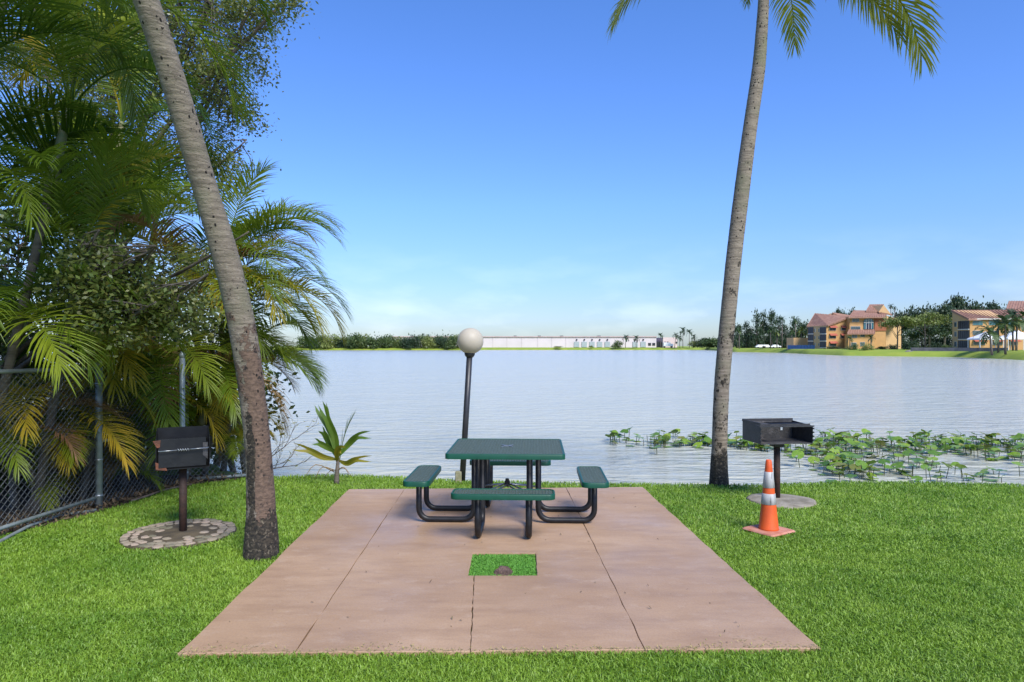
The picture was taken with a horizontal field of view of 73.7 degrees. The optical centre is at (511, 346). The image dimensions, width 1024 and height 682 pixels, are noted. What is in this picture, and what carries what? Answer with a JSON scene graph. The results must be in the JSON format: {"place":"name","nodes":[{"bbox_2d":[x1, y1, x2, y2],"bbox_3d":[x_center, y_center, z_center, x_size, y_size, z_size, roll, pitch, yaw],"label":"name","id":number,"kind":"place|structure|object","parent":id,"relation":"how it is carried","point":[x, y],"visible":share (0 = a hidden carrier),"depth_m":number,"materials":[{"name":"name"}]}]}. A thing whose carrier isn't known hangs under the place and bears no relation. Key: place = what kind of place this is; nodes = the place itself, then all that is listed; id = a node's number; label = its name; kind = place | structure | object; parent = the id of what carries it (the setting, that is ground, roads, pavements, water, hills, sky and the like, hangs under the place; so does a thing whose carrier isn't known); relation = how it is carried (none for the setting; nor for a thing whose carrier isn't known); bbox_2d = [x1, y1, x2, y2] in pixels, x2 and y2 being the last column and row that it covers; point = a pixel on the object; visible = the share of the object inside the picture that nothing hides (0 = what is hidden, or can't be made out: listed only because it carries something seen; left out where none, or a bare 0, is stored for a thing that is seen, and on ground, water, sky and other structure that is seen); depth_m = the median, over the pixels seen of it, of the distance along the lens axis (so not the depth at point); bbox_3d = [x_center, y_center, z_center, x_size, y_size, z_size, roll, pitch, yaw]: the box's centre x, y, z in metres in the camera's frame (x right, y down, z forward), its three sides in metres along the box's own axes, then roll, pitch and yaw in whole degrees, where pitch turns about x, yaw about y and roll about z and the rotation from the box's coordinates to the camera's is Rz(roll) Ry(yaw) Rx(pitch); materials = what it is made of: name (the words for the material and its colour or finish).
{"place":"outdoors","nodes":[
{"label":"outdoors","id":0,"kind":"place"},
{"bbox_2d":[0,350,1023,487],"bbox_3d":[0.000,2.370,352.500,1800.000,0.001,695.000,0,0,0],"label":"lake water","id":1,"kind":"structure","parent":0,"point":[407,406],"depth_m":26.37,"materials":[{"name":"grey liquid"}]},
{"bbox_2d":[605,426,640,443],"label":"water lily","id":2,"kind":"object","parent":1,"relation":"on","point":[613,433],"visible":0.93,"depth_m":16.74,"materials":[{"name":"green plant"}]},
{"bbox_2d":[633,433,684,448],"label":"water lily","id":3,"kind":"object","parent":1,"relation":"on","point":[655,442],"visible":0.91,"depth_m":16.18,"materials":[{"name":"green plant"}]},
{"bbox_2d":[623,430,701,448],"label":"water lily","id":4,"kind":"object","parent":1,"relation":"on","point":[668,434],"visible":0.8,"depth_m":16.30,"materials":[{"name":"green plant"}]},
{"bbox_2d":[650,429,703,447],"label":"water lily","id":5,"kind":"object","parent":1,"relation":"on","point":[675,431],"visible":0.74,"depth_m":16.35,"materials":[{"name":"green plant"}]},
{"bbox_2d":[685,433,733,447],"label":"water lily","id":6,"kind":"object","parent":1,"relation":"on","point":[707,440],"visible":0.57,"depth_m":16.16,"materials":[{"name":"green plant"}]},
{"bbox_2d":[756,443,844,457],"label":"water lily","id":7,"kind":"object","parent":1,"relation":"on","point":[787,451],"visible":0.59,"depth_m":14.99,"materials":[{"name":"green plant"}]},
{"bbox_2d":[800,437,860,455],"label":"water lily","id":8,"kind":"object","parent":1,"relation":"on","point":[833,444],"visible":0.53,"depth_m":15.07,"materials":[{"name":"green plant"}]},
{"bbox_2d":[792,450,881,482],"bbox_3d":[6.087,2.335,12.611,1.250,0.572,1.729,0,0,0],"label":"water lily","id":9,"kind":"object","parent":1,"relation":"on","point":[800,453],"visible":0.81,"depth_m":12.80,"materials":[{"name":"green plant"}]},
{"bbox_2d":[795,452,881,476],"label":"water lily","id":10,"kind":"object","parent":1,"relation":"on","point":[811,459],"visible":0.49,"depth_m":13.20,"materials":[{"name":"green plant"}]},
{"bbox_2d":[822,440,875,460],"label":"water lily","id":11,"kind":"object","parent":1,"relation":"on","point":[846,448],"visible":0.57,"depth_m":14.78,"materials":[{"name":"green plant"}]},
{"bbox_2d":[827,435,897,455],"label":"water lily","id":12,"kind":"object","parent":1,"relation":"on","point":[873,440],"visible":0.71,"depth_m":15.50,"materials":[{"name":"green plant"}]},
{"bbox_2d":[830,454,895,479],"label":"water lily","id":13,"kind":"object","parent":1,"relation":"on","point":[841,458],"visible":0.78,"depth_m":12.51,"materials":[{"name":"green plant"}]},
{"bbox_2d":[831,440,904,459],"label":"water lily","id":14,"kind":"object","parent":1,"relation":"on","point":[881,442],"visible":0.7,"depth_m":14.79,"materials":[{"name":"green plant"}]},
{"bbox_2d":[839,451,942,476],"bbox_3d":[7.309,2.353,13.135,1.715,0.537,1.677,0,0,0],"label":"water lily","id":15,"kind":"object","parent":1,"relation":"on","point":[898,464],"visible":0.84,"depth_m":12.85,"materials":[{"name":"green plant"}]},
{"bbox_2d":[845,452,937,469],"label":"water lily","id":16,"kind":"object","parent":1,"relation":"on","point":[920,459],"visible":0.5,"depth_m":13.23,"materials":[{"name":"green plant"}]},
{"bbox_2d":[865,434,935,450],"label":"water lily","id":17,"kind":"object","parent":1,"relation":"on","point":[895,438],"visible":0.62,"depth_m":15.82,"materials":[{"name":"green plant"}]},
{"bbox_2d":[877,437,946,453],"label":"water lily","id":18,"kind":"object","parent":1,"relation":"on","point":[907,445],"visible":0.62,"depth_m":15.18,"materials":[{"name":"green plant"}]},
{"bbox_2d":[885,432,947,446],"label":"water lily","id":19,"kind":"object","parent":1,"relation":"on","point":[916,436],"visible":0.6,"depth_m":16.41,"materials":[{"name":"green plant"}]},
{"bbox_2d":[882,436,951,455],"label":"water lily","id":20,"kind":"object","parent":1,"relation":"on","point":[913,443],"visible":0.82,"depth_m":15.12,"materials":[{"name":"green plant"}]},
{"bbox_2d":[902,449,941,467],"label":"water lily","id":21,"kind":"object","parent":1,"relation":"on","point":[908,452],"visible":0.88,"depth_m":13.70,"materials":[{"name":"green plant"}]},
{"bbox_2d":[886,429,964,444],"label":"water lily","id":22,"kind":"object","parent":1,"relation":"on","point":[928,434],"visible":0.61,"depth_m":16.80,"materials":[{"name":"green plant"}]},
{"bbox_2d":[886,435,971,454],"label":"water lily","id":23,"kind":"object","parent":1,"relation":"on","point":[945,440],"visible":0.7,"depth_m":15.42,"materials":[{"name":"green plant"}]},
{"bbox_2d":[941,462,977,480],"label":"water lily","id":24,"kind":"object","parent":1,"relation":"on","point":[958,465],"visible":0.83,"depth_m":12.20,"materials":[{"name":"green plant"}]},
{"bbox_2d":[937,437,1023,451],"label":"water lily","id":25,"kind":"object","parent":1,"relation":"on","point":[1020,444],"visible":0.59,"depth_m":15.52,"materials":[{"name":"green plant"}]},
{"bbox_2d":[947,432,1023,445],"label":"water lily","id":26,"kind":"object","parent":1,"relation":"on","point":[992,436],"visible":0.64,"depth_m":16.48,"materials":[{"name":"green plant"}]},
{"bbox_2d":[960,443,1020,460],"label":"water lily","id":27,"kind":"object","parent":1,"relation":"on","point":[972,447],"visible":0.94,"depth_m":14.41,"materials":[{"name":"green plant"}]},
{"bbox_2d":[968,434,1023,452],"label":"water lily","id":28,"kind":"object","parent":1,"relation":"on","point":[1014,437],"visible":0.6,"depth_m":15.74,"materials":[{"name":"green plant"}]},
{"bbox_2d":[987,446,1023,461],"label":"water lily","id":29,"kind":"object","parent":1,"relation":"on","point":[1012,454],"visible":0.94,"depth_m":14.26,"materials":[{"name":"green plant"}]},
{"bbox_2d":[0,346,1023,681],"bbox_3d":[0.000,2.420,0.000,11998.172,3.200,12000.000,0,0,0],"label":"ground","id":30,"kind":"structure","parent":0,"point":[1014,354],"depth_m":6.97,"materials":[{"name":"plant"}]},
{"bbox_2d":[2,241,172,467],"bbox_3d":[-6.583,0.261,10.431,3.420,4.234,2.664,0,0,0],"label":"shrub","id":31,"kind":"object","parent":30,"relation":"on","point":[76,372],"visible":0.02,"depth_m":10.36,"materials":[{"name":"green plant"}]},
{"bbox_2d":[0,470,245,535],"bbox_3d":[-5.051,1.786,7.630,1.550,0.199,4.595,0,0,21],"label":"leaf litter","id":32,"kind":"object","parent":30,"relation":"on","point":[115,500],"visible":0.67,"depth_m":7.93,"materials":[{"name":"plant"}]},
{"bbox_2d":[0,245,77,496],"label":"shrub","id":33,"kind":"object","parent":32,"relation":"on","point":[2,361],"visible":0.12,"depth_m":8.54,"materials":[{"name":"green plant"}]},
{"bbox_2d":[0,508,96,542],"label":"ground pipe","id":34,"kind":"object","parent":32,"relation":"on","point":[25,528],"visible":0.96,"depth_m":6.85,"materials":[{"name":"metal"}]},
{"bbox_2d":[0,218,117,489],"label":"shrub","id":35,"kind":"object","parent":32,"relation":"on","point":[12,262],"visible":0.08,"depth_m":8.78,"materials":[{"name":"green plant"}]},
{"bbox_2d":[0,299,121,485],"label":"shrub","id":36,"kind":"object","parent":32,"relation":"on","point":[51,389],"visible":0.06,"depth_m":9.54,"materials":[{"name":"green plant"}]},
{"bbox_2d":[0,361,127,515],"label":"areca palm","id":37,"kind":"object","parent":32,"relation":"on","point":[16,458],"visible":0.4,"depth_m":7.51,"materials":[{"name":"plant"}]},
{"bbox_2d":[0,177,132,485],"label":"shrub","id":38,"kind":"object","parent":32,"relation":"on","point":[20,247],"visible":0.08,"depth_m":9.26,"materials":[{"name":"green plant"}]},
{"bbox_2d":[0,375,162,505],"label":"areca palm","id":39,"kind":"object","parent":32,"relation":"on","point":[124,438],"visible":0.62,"depth_m":7.37,"materials":[{"name":"plant"}]},
{"bbox_2d":[0,80,193,396],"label":"areca palm","id":40,"kind":"object","parent":32,"relation":"on","point":[10,314],"visible":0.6,"depth_m":6.55,"materials":[{"name":"plant"}]},
{"bbox_2d":[0,119,200,513],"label":"areca palm","id":41,"kind":"object","parent":32,"relation":"on","point":[98,190],"visible":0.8,"depth_m":6.86,"materials":[{"name":"plant"}]},
{"bbox_2d":[0,0,221,420],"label":"areca palm","id":42,"kind":"object","parent":32,"relation":"on","point":[62,51],"visible":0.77,"depth_m":6.76,"materials":[{"name":"plant"}]},
{"bbox_2d":[2,305,241,488],"bbox_3d":[-5.176,0.680,8.720,3.161,2.416,2.973,0,0,0],"label":"areca palm","id":43,"kind":"object","parent":32,"relation":"on","point":[127,363],"visible":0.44,"depth_m":8.25,"materials":[{"name":"plant"}]},
{"bbox_2d":[0,348,245,531],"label":"chain link fence","id":44,"kind":"object","parent":32,"relation":"on","point":[98,473],"visible":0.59,"depth_m":7.37,"materials":[{"name":"metal"}]},
{"bbox_2d":[0,223,260,480],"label":"oak tree","id":45,"kind":"object","parent":32,"relation":"on","point":[112,260],"visible":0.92,"depth_m":6.62,"materials":[{"name":"green plant"}]},
{"bbox_2d":[35,0,240,471],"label":"areca palm","id":46,"kind":"object","parent":32,"relation":"on","point":[120,105],"visible":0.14,"depth_m":9.49,"materials":[{"name":"plant"}]},
{"bbox_2d":[58,366,226,492],"bbox_3d":[-4.824,1.073,8.996,1.873,1.652,2.254,0,0,0],"label":"areca palm","id":47,"kind":"object","parent":32,"relation":"on","point":[113,451],"visible":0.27,"depth_m":8.62,"materials":[{"name":"plant"}]},
{"bbox_2d":[0,0,285,254],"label":"areca palm","id":48,"kind":"object","parent":32,"relation":"on","point":[8,21],"visible":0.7,"depth_m":7.12,"materials":[{"name":"plant"}]},
{"bbox_2d":[29,210,316,480],"bbox_3d":[-4.398,0.054,9.305,3.677,3.670,3.384,0,0,-45],"label":"areca palm","id":49,"kind":"object","parent":32,"relation":"on","point":[164,242],"visible":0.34,"depth_m":8.60,"materials":[{"name":"plant"}]},
{"bbox_2d":[107,354,297,476],"bbox_3d":[-4.072,0.968,9.166,2.484,1.846,2.120,0,0,-32],"label":"areca palm","id":50,"kind":"object","parent":32,"relation":"on","point":[200,418],"visible":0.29,"depth_m":9.03,"materials":[{"name":"plant"}]},
{"bbox_2d":[111,330,307,478],"bbox_3d":[-4.406,0.819,9.556,2.954,2.325,2.744,0,0,0],"label":"areca palm","id":51,"kind":"object","parent":32,"relation":"on","point":[224,399],"visible":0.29,"depth_m":8.91,"materials":[{"name":"plant"}]},
{"bbox_2d":[0,0,320,390],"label":"oak tree","id":52,"kind":"object","parent":30,"relation":"on","point":[235,15],"visible":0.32,"depth_m":11.46,"materials":[{"name":"green plant"}]},
{"bbox_2d":[93,227,231,458],"bbox_3d":[-5.817,0.084,11.144,2.966,4.378,2.735,0,0,-40],"label":"shrub","id":53,"kind":"object","parent":30,"relation":"on","point":[167,275],"visible":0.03,"depth_m":11.10,"materials":[{"name":"green plant"}]},
{"bbox_2d":[119,518,236,550],"bbox_3d":[-3.202,1.816,6.584,1.020,0.068,1.029,0,0,0],"label":"cobble pad","id":54,"kind":"object","parent":30,"relation":"on","point":[168,534],"visible":0.94,"depth_m":6.50,"materials":[{"name":"stone"}]},
{"bbox_2d":[153,426,209,531],"bbox_3d":[-3.190,1.310,6.599,0.490,1.020,0.414,0,0,-26],"label":"park grill","id":55,"kind":"object","parent":54,"relation":"on","point":[182,449],"visible":0.98,"depth_m":6.53,"materials":[{"name":"black metal"}]},
{"bbox_2d":[179,352,185,426],"bbox_3d":[-3.790,0.993,7.850,0.068,1.855,0.068,0,0,0],"label":"steel pole","id":56,"kind":"object","parent":30,"relation":"on","point":[181,375],"visible":0.52,"depth_m":7.82,"materials":[{"name":"metal"}]},
{"bbox_2d":[132,0,278,561],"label":"coconut palm","id":57,"kind":"object","parent":30,"relation":"on","point":[261,537],"visible":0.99,"depth_m":5.51,"materials":[{"name":"grey plant"}]},
{"bbox_2d":[134,291,277,466],"bbox_3d":[-5.023,0.401,11.384,2.590,3.409,2.463,0,0,16],"label":"shrub","id":58,"kind":"object","parent":30,"relation":"on","point":[216,459],"visible":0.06,"depth_m":11.24,"materials":[{"name":"green plant"}]},
{"bbox_2d":[189,362,309,469],"bbox_3d":[-4.236,0.967,10.998,1.930,2.128,2.209,0,0,0],"label":"shrub","id":59,"kind":"object","parent":30,"relation":"on","point":[270,395],"visible":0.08,"depth_m":11.33,"materials":[{"name":"green plant"}]},
{"bbox_2d":[167,157,353,473],"bbox_3d":[-3.563,-0.369,9.957,2.642,4.613,3.764,0,0,0],"label":"areca palm","id":60,"kind":"object","parent":30,"relation":"on","point":[256,279],"visible":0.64,"depth_m":9.82,"materials":[{"name":"plant"}]},
{"bbox_2d":[272,414,320,468],"bbox_3d":[-3.188,1.531,9.732,1.058,1.264,0.550,0,0,16],"label":"bare branch","id":61,"kind":"object","parent":30,"relation":"on","point":[276,464],"visible":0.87,"depth_m":9.75,"materials":[{"name":"wood"}]},
{"bbox_2d":[316,333,341,348],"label":"tree","id":62,"kind":"object","parent":30,"relation":"on","point":[328,344],"visible":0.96,"depth_m":395.19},
{"bbox_2d":[295,402,371,483],"bbox_3d":[-2.316,1.281,9.031,1.048,1.117,0.502,0,0,0],"label":"coconut seedling","id":63,"kind":"object","parent":30,"relation":"on","point":[333,446],"visible":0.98,"depth_m":8.97,"materials":[{"name":"plant"}]},
{"bbox_2d":[341,332,367,347],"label":"tree","id":64,"kind":"object","parent":30,"relation":"on","point":[356,340],"visible":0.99,"depth_m":392.42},
{"bbox_2d":[360,332,384,348],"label":"tree","id":65,"kind":"object","parent":30,"relation":"on","point":[371,343],"visible":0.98,"depth_m":393.93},
{"bbox_2d":[376,334,398,347],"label":"tree","id":66,"kind":"object","parent":30,"relation":"on","point":[388,341],"visible":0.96,"depth_m":397.06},
{"bbox_2d":[400,334,422,348],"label":"tree","id":67,"kind":"object","parent":30,"relation":"on","point":[414,343],"visible":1,"depth_m":393.87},
{"bbox_2d":[420,334,438,348],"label":"tree","id":68,"kind":"object","parent":30,"relation":"on","point":[428,340],"visible":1,"depth_m":395.57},
{"bbox_2d":[442,334,457,348],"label":"tree","id":69,"kind":"object","parent":30,"relation":"on","point":[452,341],"visible":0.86,"depth_m":392.67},
{"bbox_2d":[457,328,482,483],"bbox_3d":[-0.558,0.874,9.160,0.352,2.237,0.352,0,0,0],"label":"globe lamp","id":70,"kind":"object","parent":30,"relation":"on","point":[470,342],"visible":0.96,"depth_m":9.12,"materials":[{"name":"glass"}]},
{"bbox_2d":[178,487,820,657],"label":"concrete patio","id":71,"kind":"structure","parent":30,"relation":"on","point":[397,548],"depth_m":5.02,"materials":[{"name":"concrete"}]},
{"bbox_2d":[176,635,817,653],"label":"grass clippings","id":72,"kind":"object","parent":71,"relation":"on","point":[552,648],"depth_m":4.04,"materials":[{"name":"plant"}]},
{"bbox_2d":[403,438,608,537],"bbox_3d":[-0.050,1.414,7.160,2.040,0.750,2.040,0,0,2],"label":"picnic table","id":73,"kind":"object","parent":71,"relation":"on","point":[484,456],"visible":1,"depth_m":6.89,"materials":[{"name":"metal"}]},
{"bbox_2d":[392,336,676,346],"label":"warehouse","id":74,"kind":"structure","parent":30,"relation":"on","point":[553,341],"depth_m":445.00,"materials":[{"name":"white paint"}]},
{"bbox_2d":[733,323,744,347],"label":"tree","id":75,"kind":"object","parent":30,"relation":"on","point":[736,339],"visible":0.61,"depth_m":298.82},
{"bbox_2d":[741,320,751,347],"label":"tree","id":76,"kind":"object","parent":30,"relation":"on","point":[745,326],"visible":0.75,"depth_m":304.79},
{"bbox_2d":[747,308,764,346],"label":"tree","id":77,"kind":"object","parent":30,"relation":"on","point":[756,338],"visible":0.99,"depth_m":299.19,"materials":[{"name":"plant"}]},
{"bbox_2d":[757,309,769,344],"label":"tree","id":78,"kind":"object","parent":30,"relation":"on","point":[764,326],"visible":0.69,"depth_m":302.28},
{"bbox_2d":[742,459,795,536],"bbox_3d":[2.508,1.461,6.673,0.360,0.702,0.360,0,0,-32],"label":"traffic cone","id":79,"kind":"object","parent":30,"relation":"on","point":[767,525],"visible":1,"depth_m":6.62,"materials":[{"name":"orange plastic"}]},
{"bbox_2d":[766,308,779,345],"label":"tree","id":80,"kind":"object","parent":30,"relation":"on","point":[771,318],"visible":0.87,"depth_m":299.38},
{"bbox_2d":[606,0,945,486],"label":"coconut palm","id":81,"kind":"object","parent":30,"relation":"on","point":[718,475],"visible":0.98,"depth_m":8.95,"materials":[{"name":"grey plant"}]},
{"bbox_2d":[773,314,785,346],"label":"tree","id":82,"kind":"object","parent":30,"relation":"on","point":[779,329],"visible":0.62,"depth_m":304.79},
{"bbox_2d":[746,493,816,508],"bbox_3d":[3.180,1.824,8.015,0.790,0.052,0.775,0,0,0],"label":"grill pad","id":83,"kind":"object","parent":30,"relation":"on","point":[790,501],"visible":0.66,"depth_m":7.96,"materials":[{"name":"concrete"}]},
{"bbox_2d":[742,418,813,497],"bbox_3d":[3.154,1.351,8.116,0.670,0.937,0.485,0,0,-7],"label":"park grill","id":84,"kind":"object","parent":83,"relation":"on","point":[765,431],"visible":0.98,"depth_m":8.11,"materials":[{"name":"metal"}]},
{"bbox_2d":[787,304,900,349],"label":"apartment house","id":85,"kind":"structure","parent":30,"relation":"on","point":[833,329],"depth_m":222.73,"materials":[{"name":"orange paint"}]},
{"bbox_2d":[877,316,912,348],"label":"tree","id":86,"kind":"object","parent":30,"relation":"on","point":[889,321],"visible":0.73,"depth_m":177.71,"materials":[{"name":"plant"}]},
{"bbox_2d":[901,338,918,349],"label":"bush","id":87,"kind":"object","parent":30,"relation":"on","point":[909,345],"visible":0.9,"depth_m":165.60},
{"bbox_2d":[899,303,926,341],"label":"tree","id":88,"kind":"object","parent":30,"relation":"on","point":[911,313],"visible":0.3,"depth_m":244.16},
{"bbox_2d":[898,324,942,347],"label":"tree","id":89,"kind":"object","parent":30,"relation":"on","point":[915,333],"visible":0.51,"depth_m":204.20,"materials":[{"name":"plant"}]},
{"bbox_2d":[895,310,951,347],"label":"tree","id":90,"kind":"object","parent":30,"relation":"on","point":[930,318],"visible":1,"depth_m":171.26,"materials":[{"name":"plant"}]},
{"bbox_2d":[914,301,940,347],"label":"tree","id":91,"kind":"object","parent":30,"relation":"on","point":[922,310],"visible":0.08,"depth_m":239.11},
{"bbox_2d":[922,318,951,345],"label":"tree","id":92,"kind":"object","parent":30,"relation":"on","point":[946,329],"visible":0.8,"depth_m":198.79,"materials":[{"name":"plant"}]},
{"bbox_2d":[929,302,955,344],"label":"tree","id":93,"kind":"object","parent":30,"relation":"on","point":[943,310],"visible":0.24,"depth_m":224.31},
{"bbox_2d":[938,292,968,309],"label":"tree","id":94,"kind":"object","parent":30,"relation":"on","point":[957,302],"visible":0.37,"depth_m":234.09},
{"bbox_2d":[911,348,1007,350],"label":"retaining wall","id":95,"kind":"structure","parent":30,"relation":"on","point":[952,349],"depth_m":142.72,"materials":[{"name":"concrete"}]},
{"bbox_2d":[962,295,990,309],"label":"tree","id":96,"kind":"object","parent":30,"relation":"on","point":[972,306],"visible":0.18,"depth_m":237.60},
{"bbox_2d":[951,309,1023,349],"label":"apartment house","id":97,"kind":"structure","parent":30,"relation":"on","point":[965,323],"depth_m":161.38,"materials":[{"name":"beige paint"}]},
{"bbox_2d":[973,320,1005,354],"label":"palm tree","id":98,"kind":"object","parent":30,"relation":"on","point":[990,332],"visible":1,"depth_m":123.83,"materials":[{"name":"plant"}]},
{"bbox_2d":[992,314,1022,353],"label":"palm tree","id":99,"kind":"object","parent":30,"relation":"on","point":[1006,321],"visible":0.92,"depth_m":125.87,"materials":[{"name":"plant"}]},
{"bbox_2d":[995,331,1023,349],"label":"party tent","id":100,"kind":"object","parent":30,"relation":"on","point":[1020,336],"visible":0.51,"depth_m":142.72,"materials":[{"name":"white fabric"}]},
{"bbox_2d":[1002,301,1023,309],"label":"apartment house","id":101,"kind":"structure","parent":30,"relation":"on","point":[1014,305],"depth_m":193.46,"materials":[{"name":"tile"}]},
{"bbox_2d":[1002,307,1023,350],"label":"palm tree","id":102,"kind":"object","parent":30,"relation":"on","point":[1014,312],"visible":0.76,"depth_m":129.86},
{"bbox_2d":[1006,311,1023,350],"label":"palm tree","id":103,"kind":"object","parent":30,"relation":"on","point":[1020,322],"visible":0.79,"depth_m":127.85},
{"bbox_2d":[0,0,1023,345],"label":"sky","id":104,"kind":"structure","parent":0,"point":[490,167],"materials":[{"name":"blue"}]},
{"label":"turf ground","id":105,"kind":"structure","parent":0,"visible":0},
{"bbox_2d":[468,553,536,575],"bbox_3d":[-0.074,1.803,5.624,0.584,0.029,0.613,0,0,0],"label":"turf patch","id":106,"kind":"object","parent":105,"relation":"on","point":[485,564],"visible":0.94,"depth_m":5.64,"materials":[{"name":"plant"}]},
{"bbox_2d":[494,565,512,575],"bbox_3d":[-0.065,1.798,5.445,0.187,0.095,0.188,0,0,34],"label":"dirt clod","id":107,"kind":"object","parent":105,"relation":"on","point":[504,570],"visible":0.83,"depth_m":5.39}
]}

